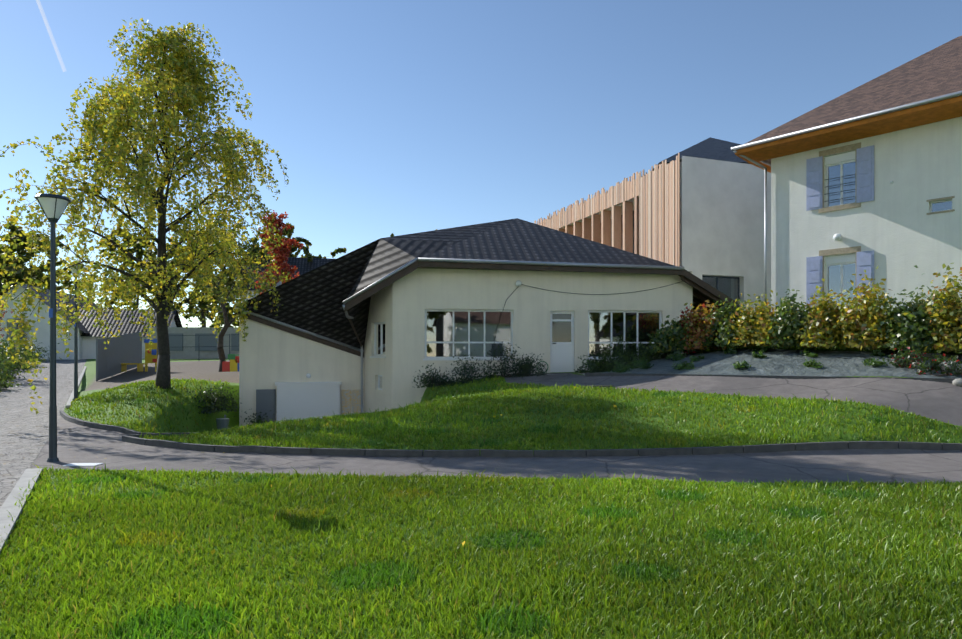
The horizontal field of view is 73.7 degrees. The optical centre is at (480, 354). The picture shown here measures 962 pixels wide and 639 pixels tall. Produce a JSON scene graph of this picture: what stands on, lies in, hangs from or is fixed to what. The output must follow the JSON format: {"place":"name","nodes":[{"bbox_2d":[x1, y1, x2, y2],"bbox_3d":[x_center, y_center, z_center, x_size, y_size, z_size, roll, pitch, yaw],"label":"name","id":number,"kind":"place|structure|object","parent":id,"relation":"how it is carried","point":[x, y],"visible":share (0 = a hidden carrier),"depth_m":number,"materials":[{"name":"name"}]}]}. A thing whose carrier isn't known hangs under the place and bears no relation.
{"place":"outdoors","nodes":[
{"label":"outdoors","id":0,"kind":"place"},
{"bbox_2d":[0,304,12,342],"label":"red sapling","id":1,"kind":"object","parent":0,"point":[3,317],"depth_m":34.91,"materials":[{"name":"plant"}]},
{"bbox_2d":[0,346,961,638],"bbox_3d":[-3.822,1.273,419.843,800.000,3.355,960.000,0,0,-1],"label":"ground","id":2,"kind":"structure","parent":0,"point":[24,438],"depth_m":11.97,"materials":[{"name":"green plant"}]},
{"bbox_2d":[0,366,21,388],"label":"verge bush leaves","id":3,"kind":"object","parent":2,"relation":"on","point":[6,385],"visible":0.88,"depth_m":27.57,"materials":[{"name":"green plant"}]},
{"bbox_2d":[0,345,22,374],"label":"verge bush leaves","id":4,"kind":"object","parent":2,"relation":"on","point":[2,354],"visible":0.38,"depth_m":33.97,"materials":[{"name":"green plant"}]},
{"bbox_2d":[0,354,34,380],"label":"verge bush leaves","id":5,"kind":"object","parent":2,"relation":"on","point":[7,366],"depth_m":30.33,"materials":[{"name":"green plant"}]},
{"bbox_2d":[0,248,40,292],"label":"tree leaves","id":6,"kind":"object","parent":2,"relation":"on","point":[20,273],"depth_m":61.83,"materials":[{"name":"green plant"}]},
{"bbox_2d":[0,329,44,362],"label":"verge bush leaves","id":7,"kind":"object","parent":2,"relation":"on","point":[22,352],"visible":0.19,"depth_m":41.12,"materials":[{"name":"green plant"}]},
{"bbox_2d":[0,340,46,369],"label":"verge bush leaves","id":8,"kind":"object","parent":2,"relation":"on","point":[19,363],"visible":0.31,"depth_m":36.72,"materials":[{"name":"green plant"}]},
{"bbox_2d":[0,335,58,361],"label":"verge bush leaves","id":9,"kind":"object","parent":2,"relation":"on","point":[32,350],"visible":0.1,"depth_m":45.59,"materials":[{"name":"green plant"}]},
{"bbox_2d":[0,222,78,290],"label":"tree leaves","id":10,"kind":"object","parent":2,"relation":"on","point":[28,256],"depth_m":73.69,"materials":[{"name":"green plant"}]},
{"bbox_2d":[0,285,82,359],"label":"house walls","id":11,"kind":"structure","parent":2,"relation":"on","point":[42,332],"depth_m":50.49,"materials":[{"name":"white paint"}]},
{"bbox_2d":[7,319,24,338],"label":"house window","id":12,"kind":"structure","parent":11,"relation":"in","point":[9,332],"depth_m":49.72,"materials":[{"name":"grey glass"}]},
{"bbox_2d":[0,282,97,332],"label":"house roof","id":13,"kind":"object","parent":11,"relation":"on","point":[81,327],"visible":0.11,"depth_m":52.41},
{"bbox_2d":[0,366,85,551],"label":"path edging","id":14,"kind":"object","parent":2,"relation":"on","point":[8,506],"visible":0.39,"depth_m":7.40,"materials":[{"name":"concrete"}]},
{"bbox_2d":[34,193,71,461],"bbox_3d":[-7.005,-0.315,10.496,0.510,4.530,0.510,0,0,-1],"label":"lamp post","id":15,"kind":"object","parent":2,"relation":"on","point":[53,457],"visible":0.75,"depth_m":10.46,"materials":[{"name":"grey metal"}]},
{"bbox_2d":[49,308,52,317],"bbox_3d":[-7.004,-0.675,10.443,0.060,0.150,0.006,0,0,-1],"label":"sign","id":16,"kind":"object","parent":15,"relation":"attached to","point":[50,312],"visible":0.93,"depth_m":10.44,"materials":[{"name":"blue metal"}]},
{"bbox_2d":[38,197,67,218],"bbox_3d":[-7.005,-2.370,10.496,0.422,0.300,0.422,0,0,-1],"label":"lamp glass","id":17,"kind":"object","parent":15,"relation":"attached to","point":[47,204],"visible":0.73,"depth_m":10.39,"materials":[{"name":"white glass"}]},
{"bbox_2d":[67,263,84,400],"bbox_3d":[-12.847,-0.604,20.342,0.510,4.530,0.510,0,0,-1],"label":"street lamp","id":18,"kind":"object","parent":2,"relation":"on","point":[75,362],"visible":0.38,"depth_m":20.30,"materials":[{"name":"grey metal"}]},
{"bbox_2d":[68,265,83,273],"bbox_3d":[-12.847,-2.659,20.342,0.422,0.300,0.422,0,0,-1],"label":"lamp post lantern","id":19,"kind":"object","parent":18,"relation":"attached to","point":[74,271],"visible":0.23,"depth_m":20.22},
{"bbox_2d":[63,463,102,465],"bbox_3d":[-6.301,1.744,10.153,0.500,0.012,0.240,0,0,-1],"label":"road marking","id":20,"kind":"object","parent":2,"relation":"on","point":[83,464],"visible":1,"depth_m":10.13,"materials":[{"name":"white paint"}]},
{"bbox_2d":[96,331,141,380],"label":"wall","id":21,"kind":"structure","parent":2,"relation":"on","point":[118,351],"depth_m":33.74,"materials":[{"name":"grey"}]},
{"bbox_2d":[82,318,175,358],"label":"house walls","id":22,"kind":"structure","parent":2,"relation":"on","point":[88,347],"depth_m":51.79,"materials":[{"name":"white paint"}]},
{"bbox_2d":[72,309,181,336],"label":"house roof","id":23,"kind":"object","parent":22,"relation":"on","point":[126,326],"visible":0.4,"depth_m":53.39,"materials":[{"name":"grey tile"}]},
{"bbox_2d":[121,363,144,371],"bbox_3d":[-18.881,0.699,34.686,1.100,0.450,0.600,0,0,-1],"label":"play bench","id":24,"kind":"object","parent":2,"relation":"on","point":[124,367],"visible":0.83,"depth_m":34.51,"materials":[{"name":"yellow"}]},
{"bbox_2d":[0,18,290,413],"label":"birch","id":25,"kind":"object","parent":2,"relation":"on","point":[147,92],"depth_m":19.90,"materials":[{"name":"green plant"}]},
{"bbox_2d":[99,214,191,314],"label":"tree leaves","id":26,"kind":"object","parent":2,"relation":"on","point":[140,254],"depth_m":82.18,"materials":[{"name":"green plant"}]},
{"bbox_2d":[145,343,157,371],"bbox_3d":[-17.831,0.049,34.696,0.640,1.750,0.100,0,0,-1],"label":"playground equipment","id":27,"kind":"object","parent":2,"relation":"on","point":[149,357],"visible":0.59,"depth_m":34.66,"materials":[{"name":"yellow plastic"}]},
{"bbox_2d":[144,339,156,354],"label":"playground panels","id":28,"kind":"object","parent":27,"relation":"attached to","point":[154,351],"visible":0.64,"depth_m":34.63,"materials":[{"name":"blue plastic"}]},
{"bbox_2d":[147,327,238,358],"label":"building walls","id":29,"kind":"structure","parent":2,"relation":"on","point":[188,352],"depth_m":51.65,"materials":[{"name":"grey paint"}]},
{"bbox_2d":[168,333,238,350],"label":"building windows","id":30,"kind":"structure","parent":29,"relation":"in","point":[176,342],"depth_m":51.55,"materials":[{"name":"grey glass"}]},
{"bbox_2d":[133,228,265,326],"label":"tree leaves","id":31,"kind":"object","parent":2,"relation":"on","point":[201,304],"depth_m":62.57,"materials":[{"name":"green plant"}]},
{"bbox_2d":[170,334,229,360],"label":"play fence","id":32,"kind":"object","parent":2,"relation":"on","point":[205,346],"visible":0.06,"depth_m":44.01,"materials":[{"name":"grey metal"}]},
{"bbox_2d":[181,383,240,413],"bbox_3d":[-9.055,1.441,21.085,2.361,0.993,1.949,0,0,-1],"label":"island bush","id":33,"kind":"object","parent":2,"relation":"on","point":[220,396],"depth_m":21.24,"materials":[{"name":"green plant"}]},
{"bbox_2d":[216,415,228,429],"bbox_3d":[-8.248,2.501,20.485,0.386,1.100,0.386,0,0,41],"label":"litter bin","id":34,"kind":"object","parent":2,"relation":"on","point":[222,422],"visible":0.58,"depth_m":20.34,"materials":[{"name":"grey metal"}]},
{"bbox_2d":[222,362,229,371],"bbox_3d":[-11.734,0.560,29.753,0.340,0.450,0.500,0,0,-1],"label":"toy block","id":35,"kind":"object","parent":2,"relation":"on","point":[225,366],"depth_m":29.50,"materials":[{"name":"red plastic"}]},
{"bbox_2d":[166,201,289,371],"bbox_3d":[-12.171,-3.038,29.889,6.249,8.336,6.032,0,0,-1],"label":"tree","id":36,"kind":"object","parent":2,"relation":"on","point":[250,248],"depth_m":30.29,"materials":[{"name":"plant"}]},
{"bbox_2d":[230,360,237,371],"bbox_3d":[-11.384,0.510,29.756,0.340,0.550,0.500,0,0,-1],"label":"toy block","id":37,"kind":"object","parent":2,"relation":"on","point":[233,366],"depth_m":29.51,"materials":[{"name":"yellow plastic"}]},
{"bbox_2d":[228,354,238,359],"bbox_3d":[-11.484,0.110,29.755,0.340,0.250,0.500,0,0,-1],"label":"toy block","id":38,"kind":"object","parent":37,"relation":"on","point":[231,356],"depth_m":29.51,"materials":[{"name":"green plastic"}]},
{"bbox_2d":[241,291,262,302],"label":"house walls","id":39,"kind":"structure","parent":2,"relation":"on","point":[248,295],"depth_m":60.22,"materials":[{"name":"paint"}]},
{"bbox_2d":[236,256,334,290],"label":"house roof","id":40,"kind":"object","parent":39,"relation":"on","point":[303,265],"depth_m":64.35,"materials":[{"name":"tile"}]},
{"bbox_2d":[234,409,276,425],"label":"island bush leaves","id":41,"kind":"object","parent":2,"relation":"on","point":[258,420],"depth_m":22.46,"materials":[{"name":"green plant"}]},
{"bbox_2d":[245,244,303,257],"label":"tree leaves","id":42,"kind":"object","parent":2,"relation":"on","point":[297,252],"visible":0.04,"depth_m":91.39,"materials":[{"name":"plant"}]},
{"bbox_2d":[254,210,302,293],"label":"red tree","id":43,"kind":"object","parent":2,"relation":"on","point":[281,256],"depth_m":42.48,"materials":[{"name":"red plant"}]},
{"bbox_2d":[256,222,346,261],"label":"tree leaves","id":44,"kind":"object","parent":2,"relation":"on","point":[293,249],"depth_m":68.63,"materials":[{"name":"plant"}]},
{"bbox_2d":[69,386,707,627],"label":"lawn flowers","id":45,"kind":"object","parent":2,"relation":"on","point":[213,551],"visible":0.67,"depth_m":8.31,"materials":[{"name":"yellow plant"}]},
{"bbox_2d":[414,363,459,387],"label":"bush leaves","id":46,"kind":"object","parent":2,"relation":"on","point":[426,378],"depth_m":21.02,"materials":[{"name":"green plant"}]},
{"bbox_2d":[239,268,692,426],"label":"hub walls","id":47,"kind":"structure","parent":2,"relation":"on","point":[269,356],"depth_m":22.43,"materials":[{"name":"beige paint"}]},
{"bbox_2d":[256,389,275,423],"bbox_3d":[-7.608,2.075,22.689,0.660,1.680,0.140,0,0,-18],"label":"door","id":48,"kind":"structure","parent":47,"relation":"attached to","point":[265,400],"depth_m":22.63,"materials":[{"name":"grey metal"}]},
{"bbox_2d":[275,382,341,421],"bbox_3d":[-6.195,1.956,23.033,2.300,1.920,0.360,0,0,-18],"label":"garage door","id":49,"kind":"structure","parent":47,"relation":"attached to","point":[304,400],"depth_m":22.90,"materials":[{"name":"white paint"}]},
{"bbox_2d":[341,389,360,415],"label":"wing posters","id":50,"kind":"object","parent":47,"relation":"attached to","point":[346,400],"visible":0.54,"depth_m":23.63},
{"bbox_2d":[236,218,726,348],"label":"roof","id":51,"kind":"structure","parent":47,"relation":"on","point":[312,300],"depth_m":22.96,"materials":[{"name":"black tile"}]},
{"bbox_2d":[235,257,683,411],"bbox_3d":[-0.780,-0.152,22.526,15.666,6.136,2.612,0,0,-1],"label":"rain gutter","id":52,"kind":"object","parent":51,"relation":"attached to","point":[361,350],"visible":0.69,"depth_m":21.82,"materials":[{"name":"grey metal"}]},
{"bbox_2d":[235,261,734,357],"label":"roof fascia","id":53,"kind":"structure","parent":51,"relation":"attached to","point":[703,291],"depth_m":22.13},
{"bbox_2d":[370,309,661,389],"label":"hub frames","id":54,"kind":"structure","parent":47,"relation":"in","point":[561,356],"depth_m":22.48,"materials":[{"name":"white plastic"}]},
{"bbox_2d":[376,311,658,388],"bbox_3d":[1.273,-0.135,22.718,10.182,2.700,1.208,0,0,-1],"label":"window glass","id":55,"kind":"object","parent":54,"relation":"in","point":[439,326],"visible":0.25,"depth_m":22.32,"materials":[{"name":"clear glass"}]},
{"bbox_2d":[552,314,570,341],"bbox_3d":[2.835,-0.934,22.531,0.687,1.000,0.060,0,0,-1],"label":"hub door glass","id":56,"kind":"object","parent":54,"relation":"in","point":[561,331],"visible":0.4,"depth_m":22.53,"materials":[{"name":"clear glass"}]},
{"bbox_2d":[515,280,521,285],"bbox_3d":[1.300,-2.454,22.151,0.220,0.220,0.209,0,0,-1],"label":"wall lamp","id":57,"kind":"object","parent":47,"relation":"attached to","point":[518,283],"visible":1,"depth_m":22.08,"materials":[{"name":"white plastic"}]},
{"bbox_2d":[489,281,682,372],"bbox_3d":[3.862,-0.988,22.434,7.209,3.409,0.086,0,0,-6],"label":"cable","id":58,"kind":"object","parent":47,"relation":"attached to","point":[571,293],"visible":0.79,"depth_m":22.39,"materials":[{"name":"black rubber"}]},
{"bbox_2d":[434,349,504,383],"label":"bush leaves","id":59,"kind":"object","parent":2,"relation":"on","point":[464,369],"depth_m":21.21,"materials":[{"name":"green plant"}]},
{"bbox_2d":[0,346,961,638],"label":"grass","id":60,"kind":"structure","parent":2,"relation":"on","point":[230,502],"depth_m":5.79,"materials":[{"name":"green plant"}]},
{"bbox_2d":[472,341,536,378],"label":"bush leaves","id":61,"kind":"object","parent":2,"relation":"on","point":[505,366],"depth_m":21.41,"materials":[{"name":"green plant"}]},
{"bbox_2d":[60,373,961,456],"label":"kerbs","id":62,"kind":"structure","parent":2,"relation":"on","point":[132,436],"depth_m":11.24,"materials":[{"name":"concrete"}]},
{"bbox_2d":[509,353,547,376],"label":"bush leaves","id":63,"kind":"object","parent":2,"relation":"on","point":[527,365],"depth_m":21.40,"materials":[{"name":"green plant"}]},
{"bbox_2d":[574,344,620,372],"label":"bush leaves","id":64,"kind":"object","parent":2,"relation":"on","point":[606,355],"depth_m":21.54,"materials":[{"name":"green plant"}]},
{"bbox_2d":[585,384,613,387],"bbox_3d":[3.231,0.854,17.492,0.757,0.060,0.753,0,0,-1],"label":"manhole cover","id":65,"kind":"object","parent":2,"relation":"on","point":[602,385],"visible":0.73,"depth_m":17.25,"materials":[{"name":"concrete"}]},
{"bbox_2d":[582,348,648,370],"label":"bush leaves","id":66,"kind":"object","parent":2,"relation":"on","point":[625,359],"depth_m":20.99,"materials":[{"name":"green plant"}]},
{"bbox_2d":[608,360,632,372],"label":"bank plant leaves","id":67,"kind":"object","parent":2,"relation":"on","point":[619,369],"visible":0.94,"depth_m":19.73,"materials":[{"name":"green plant"}]},
{"bbox_2d":[606,333,655,364],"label":"bush leaves","id":68,"kind":"object","parent":2,"relation":"on","point":[634,353],"depth_m":21.56,"materials":[{"name":"green plant"}]},
{"bbox_2d":[630,358,647,368],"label":"bank plant leaves","id":69,"kind":"object","parent":2,"relation":"on","point":[636,363],"visible":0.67,"depth_m":20.25,"materials":[{"name":"green plant"}]},
{"bbox_2d":[638,359,653,368],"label":"bank plant leaves","id":70,"kind":"object","parent":2,"relation":"on","point":[644,365],"visible":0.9,"depth_m":19.51,"materials":[{"name":"green plant"}]},
{"bbox_2d":[634,343,678,359],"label":"bush leaves","id":71,"kind":"object","parent":2,"relation":"on","point":[661,355],"depth_m":21.62,"materials":[{"name":"green plant"}]},
{"bbox_2d":[561,156,770,315],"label":"wall","id":72,"kind":"structure","parent":2,"relation":"on","point":[721,218],"depth_m":30.85,"materials":[{"name":"white paint"}]},
{"bbox_2d":[534,153,679,265],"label":"modern slats","id":73,"kind":"object","parent":72,"relation":"attached to","point":[655,194],"visible":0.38,"depth_m":33.19,"materials":[{"name":"brown wood"}]},
{"bbox_2d":[611,210,633,252],"bbox_3d":[7.809,-6.434,38.837,3.662,3.500,10.584,0,0,-1],"label":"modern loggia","id":74,"kind":"object","parent":72,"relation":"attached to","point":[622,232],"depth_m":37.52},
{"bbox_2d":[653,137,748,170],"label":"roof","id":75,"kind":"structure","parent":72,"relation":"on","point":[714,148],"depth_m":33.57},
{"bbox_2d":[702,275,739,306],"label":"modern frames","id":76,"kind":"structure","parent":72,"relation":"in","point":[717,277],"depth_m":31.23,"materials":[{"name":"grey metal"}]},
{"bbox_2d":[665,352,684,360],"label":"bank plant leaves","id":77,"kind":"object","parent":2,"relation":"on","point":[679,357],"visible":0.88,"depth_m":19.96,"materials":[{"name":"green plant"}]},
{"bbox_2d":[646,314,705,353],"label":"hedge leaves","id":78,"kind":"object","parent":2,"relation":"on","point":[671,336],"visible":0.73,"depth_m":20.70,"materials":[{"name":"green plant"}]},
{"bbox_2d":[672,360,694,369],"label":"bank plant leaves","id":79,"kind":"object","parent":2,"relation":"on","point":[682,365],"visible":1,"depth_m":18.36,"materials":[{"name":"green plant"}]},
{"bbox_2d":[679,305,695,353],"bbox_3d":[6.636,-0.807,20.754,0.619,1.609,0.873,0,0,-1],"label":"red shrub","id":80,"kind":"object","parent":2,"relation":"on","point":[681,316],"visible":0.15,"depth_m":20.72,"materials":[{"name":"red plant"}]},
{"bbox_2d":[689,354,704,360],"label":"bank plant leaves","id":81,"kind":"object","parent":2,"relation":"on","point":[694,358],"visible":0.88,"depth_m":19.20,"materials":[{"name":"green plant"}]},
{"bbox_2d":[680,300,732,350],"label":"hedge leaves","id":82,"kind":"object","parent":2,"relation":"on","point":[699,322],"depth_m":20.21,"materials":[{"name":"plant"}]},
{"bbox_2d":[700,295,755,347],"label":"hedge leaves","id":83,"kind":"object","parent":2,"relation":"on","point":[724,338],"visible":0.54,"depth_m":19.63,"materials":[{"name":"green plant"}]},
{"bbox_2d":[722,347,737,353],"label":"bank plant leaves","id":84,"kind":"object","parent":2,"relation":"on","point":[730,350],"visible":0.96,"depth_m":19.14,"materials":[{"name":"green plant"}]},
{"bbox_2d":[732,360,750,368],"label":"bank plant leaves","id":85,"kind":"object","parent":2,"relation":"on","point":[743,364],"visible":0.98,"depth_m":17.35,"materials":[{"name":"green plant"}]},
{"bbox_2d":[752,350,766,357],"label":"bank plant leaves","id":86,"kind":"object","parent":2,"relation":"on","point":[754,354],"visible":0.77,"depth_m":18.08,"materials":[{"name":"green plant"}]},
{"bbox_2d":[724,290,795,346],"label":"hedge leaves","id":87,"kind":"object","parent":2,"relation":"on","point":[753,329],"visible":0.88,"depth_m":18.80,"materials":[{"name":"plant"}]},
{"bbox_2d":[752,345,768,351],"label":"bank plant leaves","id":88,"kind":"object","parent":2,"relation":"on","point":[761,348],"visible":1,"depth_m":18.81,"materials":[{"name":"green plant"}]},
{"bbox_2d":[763,289,817,347],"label":"hedge leaves","id":89,"kind":"object","parent":2,"relation":"on","point":[789,324],"visible":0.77,"depth_m":18.00,"materials":[{"name":"green plant"}]},
{"bbox_2d":[800,349,817,356],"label":"bank plant leaves","id":90,"kind":"object","parent":2,"relation":"on","point":[810,354],"visible":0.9,"depth_m":17.39,"materials":[{"name":"green plant"}]},
{"bbox_2d":[803,358,822,367],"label":"bank plant leaves","id":91,"kind":"object","parent":2,"relation":"on","point":[813,364],"visible":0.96,"depth_m":16.50,"materials":[{"name":"green plant"}]},
{"bbox_2d":[787,274,864,348],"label":"hedge leaves","id":92,"kind":"object","parent":2,"relation":"on","point":[821,332],"depth_m":17.39,"materials":[{"name":"plant"}]},
{"bbox_2d":[771,116,961,338],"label":"house walls","id":93,"kind":"structure","parent":2,"relation":"on","point":[897,230],"depth_m":20.83,"materials":[{"name":"white paint"}]},
{"bbox_2d":[806,145,873,306],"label":"shutters","id":94,"kind":"object","parent":93,"relation":"attached to","point":[864,180],"visible":0.81,"depth_m":21.54,"materials":[{"name":"wood"}]},
{"bbox_2d":[824,174,855,201],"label":"window bars","id":95,"kind":"object","parent":93,"relation":"attached to","point":[840,184],"visible":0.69,"depth_m":21.99,"materials":[{"name":"grey metal"}]},
{"bbox_2d":[745,36,961,164],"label":"house roof","id":96,"kind":"structure","parent":93,"relation":"on","point":[936,72],"depth_m":21.70,"materials":[{"name":"brown tile"}]},
{"bbox_2d":[731,91,961,311],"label":"rain gutter","id":97,"kind":"object","parent":96,"relation":"attached to","point":[890,110],"visible":0.71,"depth_m":21.79,"materials":[{"name":"silver metal"}]},
{"bbox_2d":[735,95,961,172],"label":"roof eaves","id":98,"kind":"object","parent":96,"relation":"attached to","point":[938,111],"depth_m":20.90,"materials":[{"name":"brown wood"}]},
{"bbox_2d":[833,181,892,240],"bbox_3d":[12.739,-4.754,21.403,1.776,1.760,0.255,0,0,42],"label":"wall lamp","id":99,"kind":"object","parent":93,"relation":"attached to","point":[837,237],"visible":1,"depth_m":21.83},
{"bbox_2d":[818,142,954,309],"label":"window frames","id":100,"kind":"structure","parent":93,"relation":"attached to","point":[849,270],"depth_m":22.03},
{"bbox_2d":[832,267,902,349],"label":"hedge leaves","id":101,"kind":"object","parent":2,"relation":"on","point":[867,313],"depth_m":16.61,"materials":[{"name":"plant"}]},
{"bbox_2d":[862,358,886,365],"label":"bank plant leaves","id":102,"kind":"object","parent":2,"relation":"on","point":[871,361],"visible":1,"depth_m":15.67,"materials":[{"name":"green plant"}]},
{"bbox_2d":[870,349,887,356],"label":"bank plant leaves","id":103,"kind":"object","parent":2,"relation":"on","point":[878,352],"visible":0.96,"depth_m":16.37,"materials":[{"name":"green plant"}]},
{"bbox_2d":[884,340,925,368],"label":"rose bush leaves","id":104,"kind":"object","parent":2,"relation":"on","point":[910,356],"depth_m":15.17,"materials":[{"name":"green plant"}]},
{"bbox_2d":[870,265,956,350],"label":"hedge leaves","id":105,"kind":"object","parent":2,"relation":"on","point":[911,322],"depth_m":15.83,"materials":[{"name":"green plant"}]},
{"bbox_2d":[911,360,961,385],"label":"bank rocks","id":106,"kind":"object","parent":2,"relation":"on","point":[956,382],"visible":0.42,"depth_m":14.52,"materials":[{"name":"grey stone"}]},
{"bbox_2d":[915,351,961,375],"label":"rose bush leaves","id":107,"kind":"object","parent":2,"relation":"on","point":[934,366],"depth_m":14.66,"materials":[{"name":"green plant"}]},
{"bbox_2d":[920,263,961,352],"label":"hedge leaves","id":108,"kind":"object","parent":2,"relation":"on","point":[948,342],"depth_m":15.29,"materials":[{"name":"plant"}]},
{"bbox_2d":[0,0,961,326],"label":"sky","id":109,"kind":"structure","parent":0,"point":[383,118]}
]}

